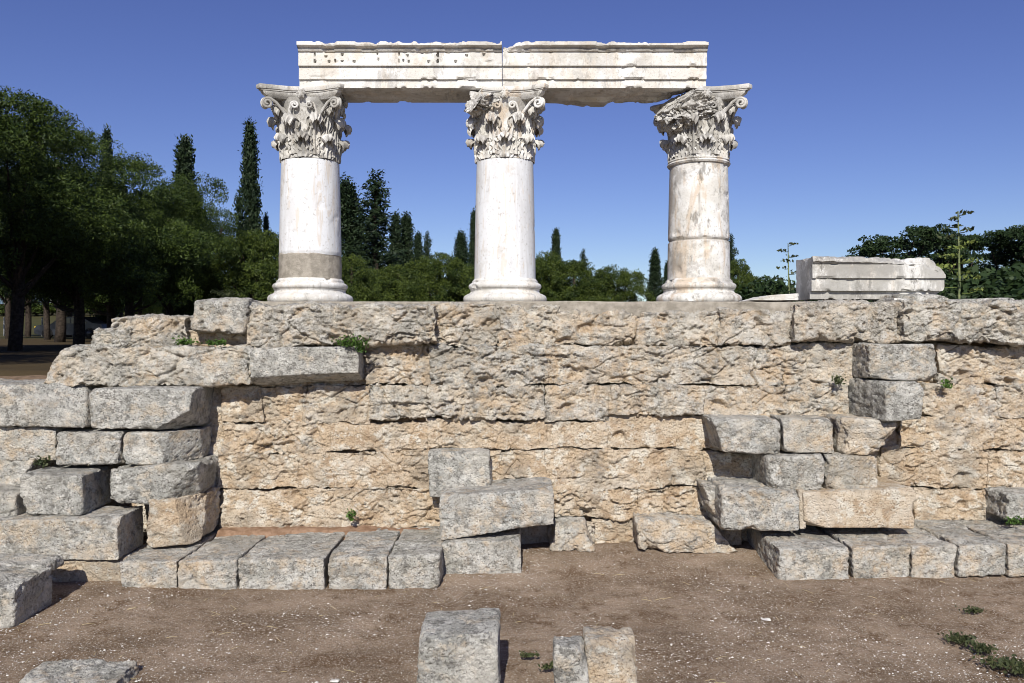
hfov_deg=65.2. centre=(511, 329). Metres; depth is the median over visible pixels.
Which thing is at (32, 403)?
stone block
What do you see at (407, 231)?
cypress tree
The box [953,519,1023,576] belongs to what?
stone block
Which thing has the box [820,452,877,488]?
stone block
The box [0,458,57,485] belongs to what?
stone block
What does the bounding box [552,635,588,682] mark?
stone block
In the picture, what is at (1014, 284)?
shrub
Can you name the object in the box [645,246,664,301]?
cypress tree
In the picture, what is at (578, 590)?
ground
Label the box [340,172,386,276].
cypress tree
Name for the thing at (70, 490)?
stone block
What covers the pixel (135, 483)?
stone block
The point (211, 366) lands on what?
stone block
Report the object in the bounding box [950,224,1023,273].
broadleaf tree
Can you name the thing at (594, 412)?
podium wall
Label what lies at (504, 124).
marble column
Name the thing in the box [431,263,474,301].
young pine
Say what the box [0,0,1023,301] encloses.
sky
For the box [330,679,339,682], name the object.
stone chip
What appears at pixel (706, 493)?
stone block
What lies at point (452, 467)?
stone block
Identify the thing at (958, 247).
agave plant
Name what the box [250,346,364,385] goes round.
stone block
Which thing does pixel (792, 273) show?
agave plant
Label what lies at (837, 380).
weed
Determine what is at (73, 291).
pine tree
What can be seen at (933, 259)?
broadleaf tree
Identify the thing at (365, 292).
bush
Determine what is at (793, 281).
shrub
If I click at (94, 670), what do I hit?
boulder
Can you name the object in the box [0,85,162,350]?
pine tree
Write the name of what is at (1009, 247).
broadleaf tree
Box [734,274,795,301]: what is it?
shrub
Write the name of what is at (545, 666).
weed
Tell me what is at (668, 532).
stone block
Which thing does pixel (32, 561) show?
stone block
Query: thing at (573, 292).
bush
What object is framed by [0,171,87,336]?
pine tree
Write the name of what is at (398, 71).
architrave block
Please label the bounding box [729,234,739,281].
ragged conifer
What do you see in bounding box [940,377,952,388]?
weed
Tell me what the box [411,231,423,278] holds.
cypress tree
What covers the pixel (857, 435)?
stone block
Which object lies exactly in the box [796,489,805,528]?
stone block
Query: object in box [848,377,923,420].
stone block
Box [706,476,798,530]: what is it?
stone block
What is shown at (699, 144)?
marble column
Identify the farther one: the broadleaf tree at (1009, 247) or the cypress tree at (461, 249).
the cypress tree at (461, 249)
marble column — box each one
[256,83,352,301]
[463,83,548,301]
[650,83,751,301]
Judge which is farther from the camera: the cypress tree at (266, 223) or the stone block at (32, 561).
the cypress tree at (266, 223)
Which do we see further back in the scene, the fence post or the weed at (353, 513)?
the fence post
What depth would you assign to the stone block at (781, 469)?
7.61 m
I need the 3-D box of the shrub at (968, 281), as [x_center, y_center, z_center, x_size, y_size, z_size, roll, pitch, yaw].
[10.638,-0.405,19.837,4.373,1.970,3.373,0,0,43]
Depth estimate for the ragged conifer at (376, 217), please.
35.75 m
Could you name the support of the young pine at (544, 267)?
on the ground
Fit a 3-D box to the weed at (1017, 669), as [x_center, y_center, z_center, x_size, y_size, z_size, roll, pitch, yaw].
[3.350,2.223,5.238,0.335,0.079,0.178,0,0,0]
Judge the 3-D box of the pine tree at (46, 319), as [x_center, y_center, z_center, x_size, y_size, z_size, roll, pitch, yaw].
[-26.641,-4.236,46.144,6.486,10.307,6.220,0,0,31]
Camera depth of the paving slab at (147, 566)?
7.09 m
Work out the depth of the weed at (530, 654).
5.49 m
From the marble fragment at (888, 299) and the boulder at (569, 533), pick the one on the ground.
the boulder at (569, 533)
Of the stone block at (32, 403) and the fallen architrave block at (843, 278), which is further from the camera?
the fallen architrave block at (843, 278)
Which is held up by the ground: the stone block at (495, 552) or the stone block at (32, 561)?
the stone block at (495, 552)
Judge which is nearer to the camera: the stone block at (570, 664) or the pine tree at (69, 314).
the stone block at (570, 664)
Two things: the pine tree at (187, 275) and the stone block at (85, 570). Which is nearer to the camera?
the stone block at (85, 570)
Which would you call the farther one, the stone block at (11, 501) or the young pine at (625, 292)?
the young pine at (625, 292)
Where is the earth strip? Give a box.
[216,525,438,539]
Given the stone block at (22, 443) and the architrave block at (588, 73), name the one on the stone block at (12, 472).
the stone block at (22, 443)
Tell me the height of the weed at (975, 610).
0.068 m
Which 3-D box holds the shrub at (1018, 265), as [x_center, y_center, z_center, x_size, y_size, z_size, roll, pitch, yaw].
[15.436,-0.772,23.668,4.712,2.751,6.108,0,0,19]
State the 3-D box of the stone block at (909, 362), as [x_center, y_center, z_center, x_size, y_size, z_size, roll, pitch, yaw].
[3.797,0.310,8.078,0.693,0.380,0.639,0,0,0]
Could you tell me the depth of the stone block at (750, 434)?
7.71 m
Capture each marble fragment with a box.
[739,293,798,301]
[885,298,903,301]
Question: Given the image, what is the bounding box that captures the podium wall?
[0,298,1023,544]
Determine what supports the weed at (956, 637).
on the ground
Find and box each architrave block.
[297,41,502,102]
[503,41,708,106]
[796,256,945,300]
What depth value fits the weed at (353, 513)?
7.97 m
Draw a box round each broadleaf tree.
[845,223,955,272]
[905,251,976,272]
[917,228,1023,275]
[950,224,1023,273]
[986,228,1023,271]
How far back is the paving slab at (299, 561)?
7.09 m
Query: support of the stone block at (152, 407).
on the stone block at (148, 446)
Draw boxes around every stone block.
[0,380,99,427]
[0,426,72,460]
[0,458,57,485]
[0,484,26,516]
[0,506,143,559]
[0,553,63,570]
[0,564,52,628]
[20,465,110,515]
[44,344,253,387]
[51,543,147,581]
[55,427,135,465]
[89,385,213,429]
[110,454,218,504]
[122,426,211,464]
[146,487,220,547]
[190,297,257,334]
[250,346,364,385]
[416,608,500,682]
[427,447,491,496]
[439,477,553,540]
[441,528,521,573]
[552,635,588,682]
[582,626,637,682]
[632,512,737,553]
[696,478,715,514]
[701,414,780,454]
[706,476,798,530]
[747,525,848,579]
[751,450,824,489]
[770,414,833,452]
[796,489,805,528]
[802,476,915,528]
[814,526,910,578]
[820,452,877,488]
[823,414,896,455]
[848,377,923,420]
[852,342,936,380]
[877,526,956,578]
[914,519,1005,576]
[950,298,1014,302]
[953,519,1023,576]
[983,486,1023,519]
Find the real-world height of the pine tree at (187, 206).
6.558 m
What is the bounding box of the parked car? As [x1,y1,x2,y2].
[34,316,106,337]
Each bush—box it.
[341,253,393,301]
[397,251,471,301]
[541,260,616,301]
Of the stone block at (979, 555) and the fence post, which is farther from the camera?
the fence post
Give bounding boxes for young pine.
[191,263,267,309]
[196,227,278,300]
[353,268,402,301]
[376,263,426,301]
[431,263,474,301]
[535,250,583,300]
[585,264,655,301]
[730,258,760,291]
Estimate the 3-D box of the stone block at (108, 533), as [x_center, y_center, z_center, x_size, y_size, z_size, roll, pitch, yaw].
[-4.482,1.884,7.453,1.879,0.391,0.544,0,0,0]
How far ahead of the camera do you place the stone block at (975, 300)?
8.21 m
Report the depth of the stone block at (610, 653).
5.09 m
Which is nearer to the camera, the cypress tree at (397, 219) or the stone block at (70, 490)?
the stone block at (70, 490)
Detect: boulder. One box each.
[19,658,138,682]
[547,516,594,551]
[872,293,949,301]
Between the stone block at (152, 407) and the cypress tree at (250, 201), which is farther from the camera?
the cypress tree at (250, 201)
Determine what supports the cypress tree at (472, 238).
on the ground
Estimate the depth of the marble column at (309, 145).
8.89 m
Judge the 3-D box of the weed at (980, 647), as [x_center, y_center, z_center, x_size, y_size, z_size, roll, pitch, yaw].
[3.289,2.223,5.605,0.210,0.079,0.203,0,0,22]
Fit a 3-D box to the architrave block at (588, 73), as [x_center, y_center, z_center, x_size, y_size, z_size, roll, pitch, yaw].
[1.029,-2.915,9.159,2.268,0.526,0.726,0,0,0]
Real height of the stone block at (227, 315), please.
0.391 m
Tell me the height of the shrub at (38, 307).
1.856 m
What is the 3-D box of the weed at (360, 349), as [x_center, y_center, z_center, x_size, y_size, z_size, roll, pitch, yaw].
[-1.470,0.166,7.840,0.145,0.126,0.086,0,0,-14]
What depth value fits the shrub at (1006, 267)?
22.66 m
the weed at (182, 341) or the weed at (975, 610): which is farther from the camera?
the weed at (182, 341)
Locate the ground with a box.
[0,306,1023,682]
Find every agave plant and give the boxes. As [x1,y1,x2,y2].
[771,242,802,301]
[931,209,984,298]
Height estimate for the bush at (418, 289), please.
3.561 m
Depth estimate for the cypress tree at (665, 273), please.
41.93 m
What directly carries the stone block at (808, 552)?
on the ground
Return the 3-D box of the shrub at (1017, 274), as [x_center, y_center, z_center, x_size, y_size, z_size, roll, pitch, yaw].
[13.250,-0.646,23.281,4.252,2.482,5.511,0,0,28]
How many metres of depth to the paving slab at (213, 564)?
7.08 m
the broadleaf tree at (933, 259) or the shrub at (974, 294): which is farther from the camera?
the broadleaf tree at (933, 259)
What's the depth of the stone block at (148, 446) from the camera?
7.63 m
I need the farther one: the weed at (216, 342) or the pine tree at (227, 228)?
the pine tree at (227, 228)
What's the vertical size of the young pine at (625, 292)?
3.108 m
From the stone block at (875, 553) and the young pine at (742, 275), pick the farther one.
the young pine at (742, 275)
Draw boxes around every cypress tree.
[87,123,122,322]
[163,133,200,315]
[231,118,265,259]
[262,211,270,257]
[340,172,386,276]
[385,208,407,268]
[400,211,414,263]
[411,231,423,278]
[445,229,473,290]
[468,205,475,271]
[550,227,562,259]
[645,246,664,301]
[663,260,667,282]
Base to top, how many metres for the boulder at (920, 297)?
0.139 m
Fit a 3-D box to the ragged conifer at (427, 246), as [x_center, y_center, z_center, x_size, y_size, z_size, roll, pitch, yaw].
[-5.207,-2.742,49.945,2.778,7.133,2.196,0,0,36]
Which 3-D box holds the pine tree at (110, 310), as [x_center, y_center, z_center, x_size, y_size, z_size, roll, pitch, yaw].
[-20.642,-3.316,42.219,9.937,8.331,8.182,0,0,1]
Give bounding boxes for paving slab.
[119,530,217,587]
[177,535,264,589]
[238,532,344,589]
[328,527,399,589]
[388,526,443,588]
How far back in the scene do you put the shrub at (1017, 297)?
17.50 m
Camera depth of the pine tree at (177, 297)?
43.84 m
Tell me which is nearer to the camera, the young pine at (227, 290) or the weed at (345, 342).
the weed at (345, 342)
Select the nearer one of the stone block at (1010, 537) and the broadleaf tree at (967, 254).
the stone block at (1010, 537)
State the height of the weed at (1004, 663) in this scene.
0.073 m
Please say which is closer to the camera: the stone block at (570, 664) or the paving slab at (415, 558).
the stone block at (570, 664)
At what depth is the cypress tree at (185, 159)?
45.68 m
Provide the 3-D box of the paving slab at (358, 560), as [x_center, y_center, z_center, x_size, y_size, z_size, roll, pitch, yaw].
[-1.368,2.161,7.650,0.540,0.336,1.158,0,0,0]
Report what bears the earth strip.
on the ground
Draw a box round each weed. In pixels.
[33,455,50,467]
[172,335,198,344]
[201,337,226,345]
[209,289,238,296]
[331,334,370,347]
[346,508,356,520]
[355,341,368,352]
[519,650,539,657]
[537,661,552,670]
[831,373,846,384]
[937,630,978,646]
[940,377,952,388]
[955,605,986,613]
[964,653,1023,668]
[965,639,998,653]
[1003,515,1023,524]
[1003,661,1023,677]
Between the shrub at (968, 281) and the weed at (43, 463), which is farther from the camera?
the shrub at (968, 281)
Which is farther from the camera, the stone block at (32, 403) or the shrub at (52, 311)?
the shrub at (52, 311)
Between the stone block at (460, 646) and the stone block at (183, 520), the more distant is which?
the stone block at (183, 520)
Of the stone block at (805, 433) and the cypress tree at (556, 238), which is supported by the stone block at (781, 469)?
the stone block at (805, 433)
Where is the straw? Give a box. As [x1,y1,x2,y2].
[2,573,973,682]
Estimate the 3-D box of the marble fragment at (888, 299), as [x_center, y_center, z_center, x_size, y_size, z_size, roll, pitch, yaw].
[3.949,-0.295,8.206,0.158,0.064,0.207,0,0,0]
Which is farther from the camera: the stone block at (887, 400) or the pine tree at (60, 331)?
the pine tree at (60, 331)
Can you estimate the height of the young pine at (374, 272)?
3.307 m
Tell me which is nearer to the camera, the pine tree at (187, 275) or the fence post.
the pine tree at (187, 275)
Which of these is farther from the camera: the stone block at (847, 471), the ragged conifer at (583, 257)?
the ragged conifer at (583, 257)
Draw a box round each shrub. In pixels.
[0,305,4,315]
[31,300,50,315]
[34,303,55,315]
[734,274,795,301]
[763,275,820,301]
[868,273,1004,301]
[936,273,1023,297]
[937,288,1023,299]
[944,266,1020,286]
[944,283,1003,298]
[946,266,1023,290]
[947,259,1023,284]
[992,279,1023,294]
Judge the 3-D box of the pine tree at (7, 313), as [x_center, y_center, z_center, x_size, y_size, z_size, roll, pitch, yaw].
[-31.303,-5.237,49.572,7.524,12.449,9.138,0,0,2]
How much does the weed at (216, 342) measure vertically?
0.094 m
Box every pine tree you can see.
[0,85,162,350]
[0,129,215,345]
[0,153,50,338]
[0,162,179,341]
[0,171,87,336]
[0,180,50,339]
[29,295,72,336]
[31,202,193,327]
[63,151,241,315]
[100,180,252,315]
[114,302,162,314]
[137,212,231,314]
[138,206,278,314]
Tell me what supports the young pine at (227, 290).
on the ground
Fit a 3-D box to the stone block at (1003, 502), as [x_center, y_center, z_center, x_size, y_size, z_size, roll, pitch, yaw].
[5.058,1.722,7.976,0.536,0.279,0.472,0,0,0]
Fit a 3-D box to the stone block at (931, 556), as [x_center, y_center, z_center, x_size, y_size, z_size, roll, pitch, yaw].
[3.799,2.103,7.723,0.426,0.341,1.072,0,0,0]
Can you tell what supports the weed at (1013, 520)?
on the stone block at (1010, 537)
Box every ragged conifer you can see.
[341,168,411,299]
[422,231,433,295]
[576,248,589,284]
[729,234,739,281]
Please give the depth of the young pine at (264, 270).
29.22 m
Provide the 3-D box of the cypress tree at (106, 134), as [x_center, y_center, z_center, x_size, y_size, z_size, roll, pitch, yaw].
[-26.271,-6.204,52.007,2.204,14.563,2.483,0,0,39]
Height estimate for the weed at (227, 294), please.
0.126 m
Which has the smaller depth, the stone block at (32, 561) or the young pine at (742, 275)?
the stone block at (32, 561)
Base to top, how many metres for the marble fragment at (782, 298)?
0.084 m
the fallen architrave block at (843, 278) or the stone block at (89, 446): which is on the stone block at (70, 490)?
the stone block at (89, 446)
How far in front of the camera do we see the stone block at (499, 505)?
7.50 m
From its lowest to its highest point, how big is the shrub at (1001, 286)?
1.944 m
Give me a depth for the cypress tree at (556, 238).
44.86 m
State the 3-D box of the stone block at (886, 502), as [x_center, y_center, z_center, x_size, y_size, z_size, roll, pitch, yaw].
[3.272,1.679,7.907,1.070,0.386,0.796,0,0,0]
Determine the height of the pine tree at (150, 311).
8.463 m
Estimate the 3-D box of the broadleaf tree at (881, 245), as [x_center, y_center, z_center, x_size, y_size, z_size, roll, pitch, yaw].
[11.735,-1.319,24.782,4.696,3.905,3.682,0,0,-35]
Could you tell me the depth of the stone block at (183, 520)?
7.50 m
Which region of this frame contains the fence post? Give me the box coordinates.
[3,317,4,335]
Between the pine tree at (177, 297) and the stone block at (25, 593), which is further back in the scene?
the pine tree at (177, 297)
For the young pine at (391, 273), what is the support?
on the ground

